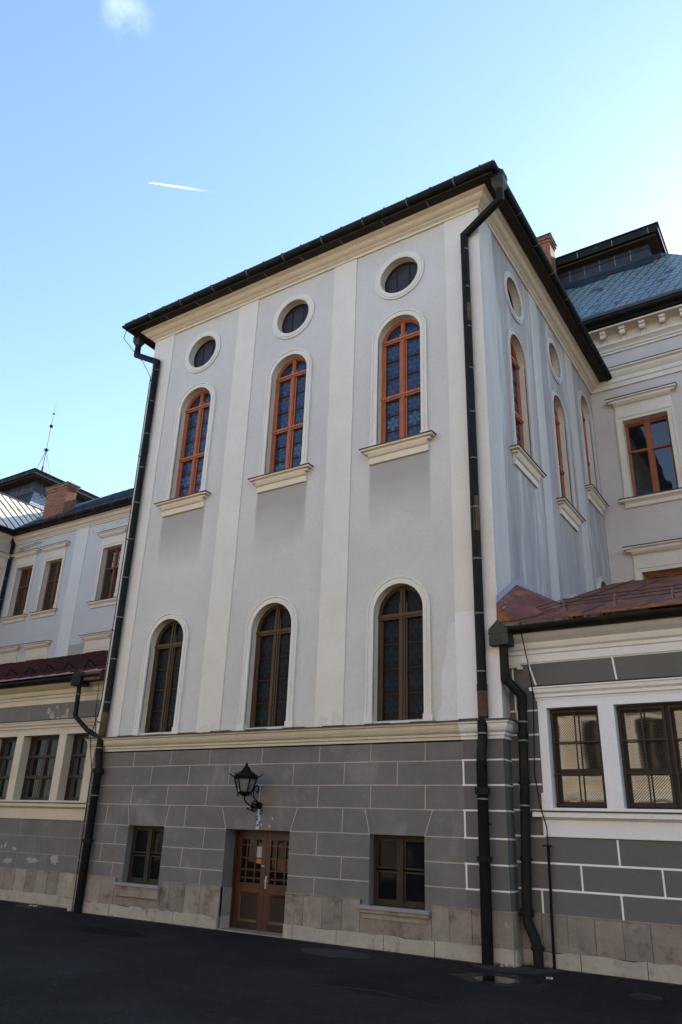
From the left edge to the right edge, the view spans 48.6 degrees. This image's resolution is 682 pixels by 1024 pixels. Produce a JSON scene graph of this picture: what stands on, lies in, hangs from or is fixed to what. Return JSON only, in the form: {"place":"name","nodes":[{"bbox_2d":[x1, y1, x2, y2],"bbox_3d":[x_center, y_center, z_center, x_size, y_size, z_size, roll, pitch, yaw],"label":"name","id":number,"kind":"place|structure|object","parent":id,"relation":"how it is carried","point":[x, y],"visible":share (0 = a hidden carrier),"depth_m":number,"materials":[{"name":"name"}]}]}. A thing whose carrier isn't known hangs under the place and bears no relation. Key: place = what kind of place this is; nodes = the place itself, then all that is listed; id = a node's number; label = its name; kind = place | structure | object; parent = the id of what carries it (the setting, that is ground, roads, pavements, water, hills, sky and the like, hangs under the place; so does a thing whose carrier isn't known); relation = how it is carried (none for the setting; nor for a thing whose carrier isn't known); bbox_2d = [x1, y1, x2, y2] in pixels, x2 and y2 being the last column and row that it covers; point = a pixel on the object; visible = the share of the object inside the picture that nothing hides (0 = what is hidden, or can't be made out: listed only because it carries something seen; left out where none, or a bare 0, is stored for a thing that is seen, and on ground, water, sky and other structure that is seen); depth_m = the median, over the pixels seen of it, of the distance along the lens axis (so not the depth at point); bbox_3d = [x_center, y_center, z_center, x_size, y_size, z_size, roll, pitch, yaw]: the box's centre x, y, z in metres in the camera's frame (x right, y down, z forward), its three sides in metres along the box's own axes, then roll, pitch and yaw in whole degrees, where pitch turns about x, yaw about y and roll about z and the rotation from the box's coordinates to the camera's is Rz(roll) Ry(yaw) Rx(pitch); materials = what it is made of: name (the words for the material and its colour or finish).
{"place":"outdoors","nodes":[
{"label":"outdoors","id":0,"kind":"place"},
{"bbox_2d":[0,468,99,593],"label":"side wing","id":1,"kind":"structure","parent":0,"point":[23,495],"depth_m":46.27,"materials":[{"name":"grey metal"}]},
{"bbox_2d":[0,551,13,593],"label":"window","id":2,"kind":"structure","parent":1,"relation":"in","point":[4,556],"depth_m":37.77,"materials":[{"name":"beige paint"}]},
{"bbox_2d":[37,405,55,472],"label":"antenna mast","id":3,"kind":"object","parent":1,"relation":"on","point":[46,451],"visible":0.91,"depth_m":49.01,"materials":[{"name":"grey metal"}]},
{"bbox_2d":[0,650,108,907],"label":"annex building","id":4,"kind":"structure","parent":0,"point":[46,726],"depth_m":18.65,"materials":[{"name":"grey paint"}]},
{"bbox_2d":[0,738,16,799],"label":"window","id":5,"kind":"structure","parent":4,"relation":"in","point":[8,745],"depth_m":19.99,"materials":[{"name":"brown glass"}]},
{"bbox_2d":[20,736,58,799],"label":"window","id":6,"kind":"structure","parent":4,"relation":"in","point":[37,782],"depth_m":19.19,"materials":[{"name":"brown glass"}]},
{"bbox_2d":[64,734,88,800],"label":"window","id":7,"kind":"structure","parent":4,"relation":"in","point":[79,750],"depth_m":18.47,"materials":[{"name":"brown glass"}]},
{"bbox_2d":[0,481,133,682],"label":"wing","id":8,"kind":"structure","parent":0,"point":[59,592],"depth_m":35.30,"materials":[{"name":"white paint"}]},
{"bbox_2d":[0,645,21,682],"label":"window","id":9,"kind":"structure","parent":8,"relation":"in","point":[8,654],"depth_m":35.47,"materials":[{"name":"beige paint"}]},
{"bbox_2d":[0,548,40,623],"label":"window","id":10,"kind":"structure","parent":8,"relation":"in","point":[26,558],"depth_m":37.19,"materials":[{"name":"beige paint"}]},
{"bbox_2d":[20,640,52,680],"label":"window","id":11,"kind":"structure","parent":8,"relation":"in","point":[39,649],"depth_m":34.43,"materials":[{"name":"beige stone"}]},
{"bbox_2d":[29,540,70,618],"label":"window","id":12,"kind":"structure","parent":8,"relation":"in","point":[55,551],"depth_m":36.07,"materials":[{"name":"beige paint"}]},
{"bbox_2d":[79,630,111,671],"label":"window","id":13,"kind":"structure","parent":8,"relation":"in","point":[98,641],"depth_m":32.40,"materials":[{"name":"beige paint"}]},
{"bbox_2d":[87,525,127,608],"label":"window","id":14,"kind":"structure","parent":8,"relation":"in","point":[115,536],"depth_m":34.01,"materials":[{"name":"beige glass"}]},
{"bbox_2d":[0,901,681,1023],"bbox_3d":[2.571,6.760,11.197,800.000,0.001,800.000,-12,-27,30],"label":"ground","id":15,"kind":"structure","parent":0,"point":[168,974],"depth_m":9.43,"materials":[{"name":"black asphalt"}]},
{"bbox_2d":[16,905,47,908],"bbox_3d":[-6.954,8.792,16.813,0.952,0.010,0.480,-12,-27,30],"label":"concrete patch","id":16,"kind":"object","parent":15,"relation":"on","point":[28,906],"visible":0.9,"depth_m":16.69,"materials":[{"name":"grey concrete"}]},
{"bbox_2d":[0,900,66,908],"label":"wall foot dirt","id":17,"kind":"structure","parent":15,"relation":"on","point":[32,904],"depth_m":17.20,"materials":[{"name":"black soil"}]},
{"bbox_2d":[71,926,149,937],"bbox_3d":[-4.094,7.438,13.361,2.066,0.005,0.614,-12,-27,30],"label":"asphalt patch","id":18,"kind":"object","parent":15,"relation":"on","point":[111,932],"visible":1,"depth_m":13.32,"materials":[{"name":"black asphalt"}]},
{"bbox_2d":[69,911,216,929],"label":"wall foot dirt","id":19,"kind":"structure","parent":15,"relation":"on","point":[150,921],"depth_m":14.93,"materials":[{"name":"black soil"}]},
{"bbox_2d":[17,903,552,968],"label":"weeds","id":20,"kind":"object","parent":15,"relation":"on","point":[499,964],"visible":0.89,"depth_m":11.25,"materials":[{"name":"green plant"}]},
{"bbox_2d":[300,948,370,958],"bbox_3d":[-0.102,6.953,11.883,1.336,0.008,0.793,-12,-27,30],"label":"concrete patch","id":21,"kind":"object","parent":15,"relation":"on","point":[333,953],"visible":1,"depth_m":11.85,"materials":[{"name":"grey concrete"}]},
{"bbox_2d":[67,160,614,967],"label":"church wing","id":22,"kind":"structure","parent":15,"relation":"on","point":[367,484],"depth_m":16.05,"materials":[{"name":"white paint"}]},
{"bbox_2d":[111,825,163,899],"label":"window","id":23,"kind":"structure","parent":22,"relation":"in","point":[147,841],"depth_m":15.80,"materials":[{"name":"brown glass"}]},
{"bbox_2d":[132,612,189,735],"bbox_3d":[-4.001,3.687,17.278,1.420,2.780,0.292,-12,-27,30],"label":"arched window","id":24,"kind":"structure","parent":22,"relation":"in","point":[172,643],"depth_m":17.32,"materials":[{"name":"white paint"}]},
{"bbox_2d":[154,382,215,516],"bbox_3d":[-3.853,-1.708,19.485,1.740,3.740,0.445,-12,-27,30],"label":"arched window","id":25,"kind":"structure","parent":22,"relation":"in","point":[191,493],"depth_m":19.55,"materials":[{"name":"paint"}]},
{"bbox_2d":[185,331,220,372],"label":"round window","id":26,"kind":"structure","parent":22,"relation":"in","point":[205,356],"depth_m":20.76,"materials":[{"name":"white paint"}]},
{"bbox_2d":[229,763,263,811],"bbox_3d":[-1.795,5.252,14.415,0.586,0.888,0.787,-12,-27,30],"label":"wall lantern","id":27,"kind":"object","parent":22,"relation":"attached to","point":[245,778],"depth_m":14.32,"materials":[{"name":"black metal"}]},
{"bbox_2d":[217,829,289,937],"bbox_3d":[-1.522,6.962,14.237,1.550,1.765,0.450,-12,-27,30],"label":"double door","id":28,"kind":"structure","parent":22,"relation":"in","point":[260,862],"depth_m":14.39,"materials":[{"name":"wood"}]},
{"bbox_2d":[236,596,297,730],"bbox_3d":[-1.433,3.125,15.732,1.420,2.780,0.292,-12,-27,30],"label":"arched window","id":29,"kind":"structure","parent":22,"relation":"in","point":[273,690],"depth_m":15.77,"materials":[{"name":"white paint"}]},
{"bbox_2d":[248,348,313,493],"bbox_3d":[-1.285,-2.270,17.939,1.740,3.740,0.445,-12,-27,30],"label":"arched window","id":30,"kind":"structure","parent":22,"relation":"in","point":[289,464],"depth_m":18.00,"materials":[{"name":"stone"}]},
{"bbox_2d":[272,294,314,339],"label":"round window","id":31,"kind":"structure","parent":22,"relation":"in","point":[299,317],"depth_m":19.20,"materials":[{"name":"white paint"}]},
{"bbox_2d":[357,834,431,923],"bbox_3d":[0.941,6.129,12.674,1.340,1.305,0.355,-12,-27,30],"label":"window","id":32,"kind":"structure","parent":22,"relation":"in","point":[399,864],"depth_m":12.76,"materials":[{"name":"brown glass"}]},
{"bbox_2d":[358,308,436,465],"bbox_3d":[1.270,-2.830,16.400,1.740,3.740,0.445,-12,-27,30],"label":"arched window","id":33,"kind":"structure","parent":22,"relation":"in","point":[405,432],"depth_m":16.45,"materials":[{"name":"stone"}]},
{"bbox_2d":[363,576,433,724],"bbox_3d":[1.123,2.565,14.193,1.420,2.780,0.292,-12,-27,30],"label":"arched window","id":34,"kind":"structure","parent":22,"relation":"in","point":[404,685],"depth_m":14.22,"materials":[{"name":"white paint"}]},
{"bbox_2d":[375,251,423,299],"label":"round window","id":35,"kind":"structure","parent":22,"relation":"in","point":[406,276],"depth_m":17.65,"materials":[{"name":"white paint"}]},
{"bbox_2d":[503,271,523,323],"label":"round window","id":36,"kind":"structure","parent":22,"relation":"in","point":[519,320],"depth_m":18.05,"materials":[{"name":"white paint"}]},
{"bbox_2d":[506,328,546,487],"bbox_3d":[4.024,-2.485,16.987,0.445,3.740,1.740,-12,-27,30],"label":"arched window","id":37,"kind":"structure","parent":22,"relation":"in","point":[527,464],"depth_m":17.01,"materials":[{"name":"paint"}]},
{"bbox_2d":[546,337,562,383],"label":"round window","id":38,"kind":"structure","parent":22,"relation":"in","point":[548,341],"depth_m":20.33,"materials":[{"name":"white paint"}]},
{"bbox_2d":[550,389,585,531],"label":"arched window","id":39,"kind":"structure","parent":22,"relation":"in","point":[567,510],"depth_m":19.31,"materials":[{"name":"paint"}]},
{"bbox_2d":[578,390,608,515],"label":"arched window","id":40,"kind":"structure","parent":22,"relation":"in","point":[594,495],"depth_m":21.91,"materials":[{"name":"paint"}]},
{"bbox_2d":[315,984,440,1008],"bbox_3d":[0.472,5.768,9.024,1.858,0.006,0.321,-15,-28,35],"label":"asphalt crack","id":41,"kind":"object","parent":15,"relation":"on","point":[378,991],"visible":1,"depth_m":9.19,"materials":[{"name":"black asphalt"}]},
{"bbox_2d":[281,938,481,963],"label":"wall foot dirt","id":42,"kind":"structure","parent":15,"relation":"on","point":[383,951],"depth_m":12.22,"materials":[{"name":"black soil"}]},
{"bbox_2d":[328,981,437,999],"bbox_3d":[0.512,5.876,9.276,1.524,0.005,0.761,-12,-27,30],"label":"asphalt patch","id":43,"kind":"object","parent":15,"relation":"on","point":[397,990],"visible":1,"depth_m":9.24,"materials":[{"name":"black asphalt"}]},
{"bbox_2d":[447,972,543,986],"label":"damp ground","id":44,"kind":"structure","parent":15,"relation":"on","point":[523,982],"depth_m":10.24,"materials":[{"name":"black asphalt"}]},
{"bbox_2d":[472,976,519,983],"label":"puddle","id":45,"kind":"object","parent":15,"relation":"on","point":[500,980],"visible":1,"depth_m":10.16,"materials":[{"name":"liquid"}]},
{"bbox_2d":[469,963,566,973],"bbox_3d":[2.626,6.690,11.040,1.333,0.014,0.767,4,-23,-5],"label":"concrete patch","id":46,"kind":"object","parent":15,"relation":"on","point":[524,969],"visible":0.97,"depth_m":10.97,"materials":[{"name":"grey concrete"}]},
{"bbox_2d":[566,970,681,985],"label":"wall foot dirt","id":47,"kind":"structure","parent":15,"relation":"on","point":[672,984],"depth_m":10.59,"materials":[{"name":"black soil"}]},
{"bbox_2d":[629,993,662,1000],"bbox_3d":[3.795,6.037,9.389,0.400,0.008,0.400,-12,-27,30],"label":"drain cover","id":48,"kind":"object","parent":15,"relation":"on","point":[646,997],"visible":1,"depth_m":9.37,"materials":[{"name":"metal"}]},
{"bbox_2d":[612,992,681,1003],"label":"asphalt crack","id":49,"kind":"object","parent":15,"relation":"on","point":[628,994],"visible":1,"depth_m":9.49,"materials":[{"name":"black asphalt"}]},
{"bbox_2d":[0,0,681,496],"label":"sky","id":50,"kind":"structure","parent":0,"point":[270,128],"materials":[{"name":"blue"}]},
{"bbox_2d":[488,574,681,983],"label":"annex building","id":51,"kind":"structure","parent":0,"point":[596,714],"depth_m":11.79,"materials":[{"name":"grey paint"}]},
{"bbox_2d":[550,707,606,807],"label":"window","id":52,"kind":"structure","parent":51,"relation":"in","point":[576,740],"depth_m":12.20,"materials":[{"name":"brown glass"}]},
{"bbox_2d":[616,703,681,809],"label":"window","id":53,"kind":"structure","parent":51,"relation":"in","point":[650,735],"depth_m":11.63,"materials":[{"name":"brown glass"}]},
{"bbox_2d":[537,221,681,613],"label":"building","id":54,"kind":"structure","parent":0,"point":[624,291],"depth_m":22.89,"materials":[{"name":"grey paint"}]},
{"bbox_2d":[605,382,681,508],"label":"window","id":55,"kind":"structure","parent":54,"relation":"in","point":[653,446],"depth_m":22.35,"materials":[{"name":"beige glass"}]},
{"bbox_2d":[622,538,681,610],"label":"window","id":56,"kind":"structure","parent":54,"relation":"in","point":[665,554],"depth_m":20.88,"materials":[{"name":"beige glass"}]}
]}

